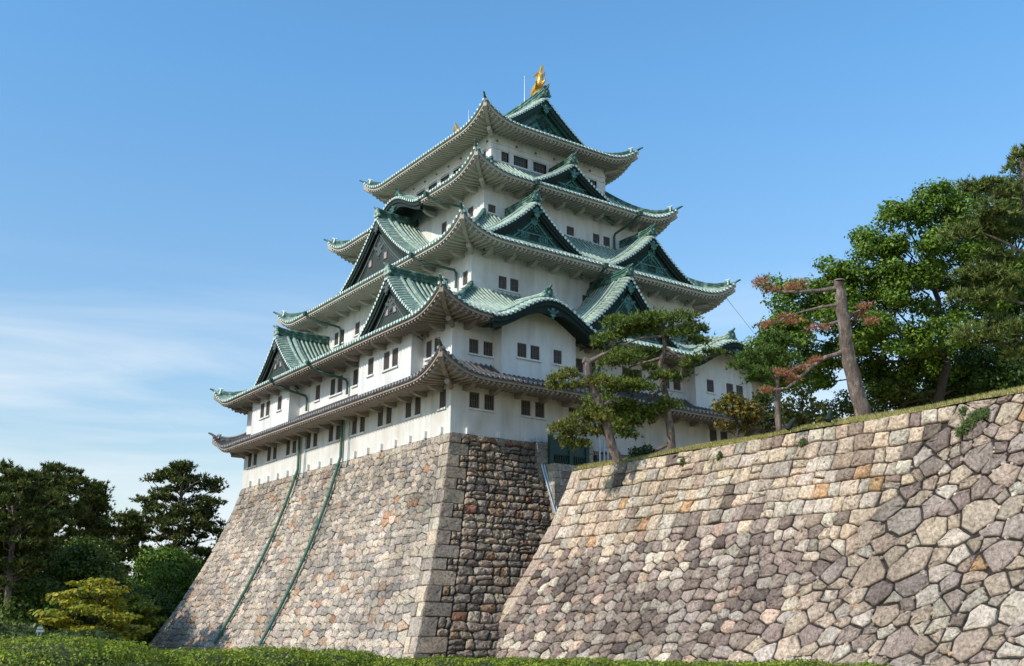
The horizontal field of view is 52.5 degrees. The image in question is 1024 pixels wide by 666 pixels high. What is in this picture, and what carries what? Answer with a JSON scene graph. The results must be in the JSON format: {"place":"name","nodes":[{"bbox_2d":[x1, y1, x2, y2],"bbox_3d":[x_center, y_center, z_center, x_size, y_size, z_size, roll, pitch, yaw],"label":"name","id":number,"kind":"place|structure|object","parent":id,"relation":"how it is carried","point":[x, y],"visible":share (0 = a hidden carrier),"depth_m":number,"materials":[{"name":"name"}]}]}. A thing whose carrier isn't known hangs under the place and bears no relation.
{"place":"outdoors","nodes":[
{"label":"outdoors","id":0,"kind":"place"},
{"bbox_2d":[126,645,569,661],"bbox_3d":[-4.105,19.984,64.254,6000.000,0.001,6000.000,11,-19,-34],"label":"ground","id":1,"kind":"structure","parent":0,"point":[164,648],"depth_m":80.33,"materials":[{"name":"green plant"}]},
{"bbox_2d":[0,457,29,557],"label":"pine tree","id":2,"kind":"object","parent":1,"relation":"on","point":[3,464],"visible":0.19,"depth_m":77.33,"materials":[{"name":"green plant"}]},
{"bbox_2d":[0,618,47,633],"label":"hedge","id":3,"kind":"object","parent":1,"relation":"on","point":[19,625],"visible":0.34,"depth_m":50.28,"materials":[{"name":"green plant"}]},
{"bbox_2d":[0,493,68,627],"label":"broadleaf tree","id":4,"kind":"object","parent":1,"relation":"on","point":[49,556],"visible":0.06,"depth_m":81.16,"materials":[{"name":"green plant"}]},
{"bbox_2d":[0,466,74,616],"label":"pine tree","id":5,"kind":"object","parent":1,"relation":"on","point":[36,497],"visible":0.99,"depth_m":74.38,"materials":[{"name":"green plant"}]},
{"bbox_2d":[0,574,76,633],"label":"shrub","id":6,"kind":"object","parent":1,"relation":"on","point":[23,603],"visible":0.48,"depth_m":74.76,"materials":[{"name":"green plant"}]},
{"bbox_2d":[36,627,42,635],"bbox_3d":[-17.634,11.767,38.565,0.240,1.630,0.055,11,-19,-34],"label":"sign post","id":7,"kind":"object","parent":1,"relation":"on","point":[37,631],"visible":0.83,"depth_m":38.73,"materials":[{"name":"metal"}]},
{"bbox_2d":[0,628,124,646],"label":"hedge","id":8,"kind":"object","parent":1,"relation":"on","point":[93,632],"visible":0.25,"depth_m":40.72,"materials":[{"name":"green plant"}]},
{"bbox_2d":[30,460,95,578],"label":"pine tree","id":9,"kind":"object","parent":1,"relation":"on","point":[58,479],"visible":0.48,"depth_m":90.26,"materials":[{"name":"green plant"}]},
{"bbox_2d":[0,633,173,665],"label":"hedge","id":10,"kind":"object","parent":1,"relation":"on","point":[65,651],"visible":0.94,"depth_m":20.06,"materials":[{"name":"green plant"}]},
{"bbox_2d":[40,532,138,629],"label":"broadleaf tree","id":11,"kind":"object","parent":1,"relation":"on","point":[83,559],"visible":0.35,"depth_m":85.09,"materials":[{"name":"green plant"}]},
{"bbox_2d":[28,576,155,640],"bbox_3d":[-26.227,17.768,64.737,7.682,5.037,7.631,11,-19,-34],"label":"maple tree","id":12,"kind":"object","parent":1,"relation":"on","point":[115,622],"visible":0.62,"depth_m":63.57,"materials":[{"name":"yellow plant"}]},
{"bbox_2d":[62,478,124,614],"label":"pine tree","id":13,"kind":"object","parent":1,"relation":"on","point":[96,526],"visible":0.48,"depth_m":95.19,"materials":[{"name":"green plant"}]},
{"bbox_2d":[81,507,149,578],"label":"pine tree","id":14,"kind":"object","parent":1,"relation":"on","point":[130,522],"visible":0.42,"depth_m":103.00,"materials":[{"name":"green plant"}]},
{"bbox_2d":[83,592,169,641],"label":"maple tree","id":15,"kind":"object","parent":1,"relation":"on","point":[146,606],"visible":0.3,"depth_m":87.28,"materials":[{"name":"green plant"}]},
{"bbox_2d":[63,556,204,618],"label":"wood","id":16,"kind":"object","parent":1,"relation":"on","point":[133,577],"visible":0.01,"depth_m":124.78,"materials":[{"name":"green plant"}]},
{"bbox_2d":[93,661,177,665],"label":"hedge","id":17,"kind":"object","parent":1,"relation":"on","point":[135,664],"visible":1,"depth_m":18.43,"materials":[{"name":"green plant"}]},
{"bbox_2d":[123,582,178,644],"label":"shrub","id":18,"kind":"object","parent":1,"relation":"on","point":[165,612],"visible":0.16,"depth_m":95.43,"materials":[{"name":"green plant"}]},
{"bbox_2d":[120,544,203,643],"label":"broadleaf tree","id":19,"kind":"object","parent":1,"relation":"on","point":[163,568],"visible":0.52,"depth_m":100.61,"materials":[{"name":"green plant"}]},
{"bbox_2d":[127,458,229,590],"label":"pine tree","id":20,"kind":"object","parent":1,"relation":"on","point":[181,479],"visible":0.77,"depth_m":108.52,"materials":[{"name":"green plant"}]},
{"bbox_2d":[189,551,210,581],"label":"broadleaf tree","id":21,"kind":"object","parent":1,"relation":"on","point":[204,560],"visible":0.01,"depth_m":110.91,"materials":[{"name":"green plant"}]},
{"bbox_2d":[135,645,391,665],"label":"hedge","id":22,"kind":"object","parent":1,"relation":"on","point":[269,656],"visible":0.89,"depth_m":23.42,"materials":[{"name":"green plant"}]},
{"bbox_2d":[150,432,630,658],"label":"stone rampart","id":23,"kind":"object","parent":1,"relation":"on","point":[427,548],"visible":0.56,"depth_m":69.03,"materials":[{"name":"stone"}]},
{"bbox_2d":[213,436,300,643],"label":"drainpipe","id":24,"kind":"object","parent":23,"relation":"attached to","point":[263,553],"visible":0.98,"depth_m":83.80,"materials":[{"name":"green metal"}]},
{"bbox_2d":[258,422,343,645],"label":"drainpipe","id":25,"kind":"object","parent":23,"relation":"attached to","point":[316,527],"visible":1,"depth_m":77.32,"materials":[{"name":"green metal"}]},
{"bbox_2d":[208,65,807,488],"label":"castle keep","id":26,"kind":"structure","parent":23,"relation":"on","point":[502,263],"depth_m":81.95,"materials":[{"name":"paint"}]},
{"bbox_2d":[301,437,305,478],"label":"conduit","id":27,"kind":"object","parent":26,"relation":"attached to","point":[304,458],"visible":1,"depth_m":85.75,"materials":[{"name":"white metal"}]},
{"bbox_2d":[345,421,349,467],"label":"conduit","id":28,"kind":"object","parent":26,"relation":"attached to","point":[348,444],"visible":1,"depth_m":79.59,"materials":[{"name":"white metal"}]},
{"bbox_2d":[535,441,627,515],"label":"wall","id":29,"kind":"structure","parent":23,"relation":"on","point":[559,475],"depth_m":70.63,"materials":[{"name":"stone"}]},
{"bbox_2d":[532,438,557,513],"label":"metal chute","id":30,"kind":"object","parent":29,"relation":"attached to","point":[544,470],"visible":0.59,"depth_m":70.50,"materials":[{"name":"metal"}]},
{"bbox_2d":[547,434,589,465],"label":"green gate","id":31,"kind":"structure","parent":29,"relation":"on","point":[554,447],"depth_m":71.98,"materials":[{"name":"metal"}]},
{"bbox_2d":[599,438,608,461],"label":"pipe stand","id":32,"kind":"object","parent":29,"relation":"on","point":[603,446],"visible":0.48,"depth_m":73.78,"materials":[{"name":"metal"}]},
{"bbox_2d":[340,654,894,665],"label":"hedge","id":33,"kind":"object","parent":1,"relation":"on","point":[443,660],"visible":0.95,"depth_m":25.12,"materials":[{"name":"green plant"}]},
{"bbox_2d":[494,393,1023,665],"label":"retaining wall","id":34,"kind":"structure","parent":1,"relation":"on","point":[898,540],"depth_m":47.49,"materials":[{"name":"stone"}]},
{"bbox_2d":[545,350,621,462],"bbox_3d":[3.985,4.219,59.151,4.596,6.183,3.221,0,-16,1],"label":"pine tree","id":35,"kind":"object","parent":34,"relation":"on","point":[598,409],"visible":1,"depth_m":58.83,"materials":[{"name":"green plant"}]},
{"bbox_2d":[678,459,684,466],"bbox_3d":[9.257,7.038,56.578,0.210,0.652,0.512,11,-19,-34],"label":"trailing plant","id":36,"kind":"object","parent":34,"relation":"on","point":[681,462],"visible":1,"depth_m":56.53,"materials":[{"name":"green plant"}]},
{"bbox_2d":[716,451,721,459],"bbox_3d":[10.888,6.446,54.551,0.248,0.565,0.468,11,-19,-34],"label":"trailing plant","id":37,"kind":"object","parent":34,"relation":"on","point":[719,455],"visible":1,"depth_m":54.53,"materials":[{"name":"green plant"}]},
{"bbox_2d":[797,437,806,446],"bbox_3d":[14.099,5.293,50.533,0.235,0.558,0.590,11,-19,-34],"label":"trailing plant","id":38,"kind":"object","parent":34,"relation":"on","point":[802,442],"visible":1,"depth_m":50.48,"materials":[{"name":"green plant"}]},
{"bbox_2d":[954,404,989,437],"bbox_3d":[19.423,3.675,43.794,1.640,1.525,0.474,-15,-22,42],"label":"trailing plant","id":39,"kind":"object","parent":34,"relation":"on","point":[971,420],"visible":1,"depth_m":43.78,"materials":[{"name":"green plant"}]},
{"bbox_2d":[0,0,1023,577],"label":"sky","id":40,"kind":"structure","parent":0,"point":[175,175],"materials":[{"name":"blue"}]},
{"bbox_2d":[572,385,1023,469],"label":"terrace ground","id":41,"kind":"structure","parent":0,"point":[839,425],"depth_m":50.87,"materials":[{"name":"green plant"}]},
{"bbox_2d":[627,444,657,459],"bbox_3d":[7.755,7.042,61.045,1.711,1.244,2.021,11,-19,-34],"label":"shrub","id":42,"kind":"object","parent":41,"relation":"on","point":[647,450],"visible":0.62,"depth_m":60.97,"materials":[{"name":"green plant"}]},
{"bbox_2d":[576,303,729,451],"bbox_3d":[8.108,3.062,61.463,5.819,9.721,9.777,39,-41,-65],"label":"pine tree","id":43,"kind":"object","parent":41,"relation":"on","point":[628,411],"visible":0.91,"depth_m":61.83,"materials":[{"name":"green plant"}]},
{"bbox_2d":[709,391,764,437],"bbox_3d":[11.986,4.622,55.773,2.720,3.051,3.032,11,-19,-34],"label":"maple tree","id":44,"kind":"object","parent":41,"relation":"on","point":[748,413],"visible":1,"depth_m":55.59,"materials":[{"name":"yellow plant"}]},
{"bbox_2d":[751,389,783,433],"bbox_3d":[13.981,4.905,57.806,2.272,3.640,2.354,11,-19,-34],"label":"shrub","id":45,"kind":"object","parent":41,"relation":"on","point":[765,426],"visible":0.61,"depth_m":57.69,"materials":[{"name":"green plant"}]},
{"bbox_2d":[724,323,815,435],"bbox_3d":[13.273,2.362,53.070,4.878,5.655,2.799,4,-16,-13],"label":"pine tree","id":46,"kind":"object","parent":41,"relation":"on","point":[760,353],"visible":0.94,"depth_m":52.99,"materials":[{"name":"green plant"}]},
{"bbox_2d":[785,417,796,430],"bbox_3d":[13.908,4.553,51.775,0.600,0.677,0.300,2,-16,-7],"label":"floodlight","id":47,"kind":"object","parent":41,"relation":"on","point":[790,424],"visible":1,"depth_m":51.67,"materials":[{"name":"metal"}]},
{"bbox_2d":[773,386,829,426],"bbox_3d":[15.158,4.335,54.842,2.854,3.112,3.051,11,-19,-34],"label":"maple tree","id":48,"kind":"object","parent":41,"relation":"on","point":[788,412],"visible":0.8,"depth_m":54.73,"materials":[{"name":"green plant"}]},
{"bbox_2d":[751,274,880,422],"bbox_3d":[14.572,0.794,49.983,6.445,7.209,2.441,1,-16,-3],"label":"pine tree","id":49,"kind":"object","parent":41,"relation":"on","point":[857,394],"visible":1,"depth_m":49.86,"materials":[{"name":"brown plant"}]},
{"bbox_2d":[803,399,849,420],"bbox_3d":[19.399,6.204,63.834,3.174,4.461,3.194,-5,-17,17],"label":"shrub","id":50,"kind":"object","parent":41,"relation":"on","point":[833,407],"visible":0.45,"depth_m":63.65,"materials":[{"name":"green plant"}]},
{"bbox_2d":[825,409,832,422],"bbox_3d":[15.188,3.972,49.719,0.300,0.677,0.600,-12,-20,36],"label":"floodlight","id":51,"kind":"object","parent":41,"relation":"on","point":[828,418],"visible":1,"depth_m":49.57,"materials":[{"name":"grey metal"}]},
{"bbox_2d":[741,177,1023,406],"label":"broadleaf tree","id":52,"kind":"object","parent":41,"relation":"on","point":[923,351],"visible":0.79,"depth_m":59.71,"materials":[{"name":"green plant"}]},
{"bbox_2d":[831,373,949,416],"bbox_3d":[23.142,5.160,62.604,6.854,5.817,6.800,11,-19,-34],"label":"shrub","id":53,"kind":"object","parent":41,"relation":"on","point":[884,391],"visible":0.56,"depth_m":61.38,"materials":[{"name":"green plant"}]},
{"bbox_2d":[921,345,1023,399],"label":"shrub","id":54,"kind":"object","parent":41,"relation":"on","point":[1014,377],"visible":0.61,"depth_m":60.10,"materials":[{"name":"green plant"}]},
{"bbox_2d":[932,142,1023,365],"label":"pine tree","id":55,"kind":"object","parent":41,"relation":"on","point":[1003,277],"visible":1,"depth_m":51.91,"materials":[{"name":"green plant"}]},
{"bbox_2d":[933,169,1023,400],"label":"broadleaf tree","id":56,"kind":"object","parent":41,"relation":"on","point":[1018,309],"visible":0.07,"depth_m":63.37,"materials":[{"name":"green plant"}]}
]}

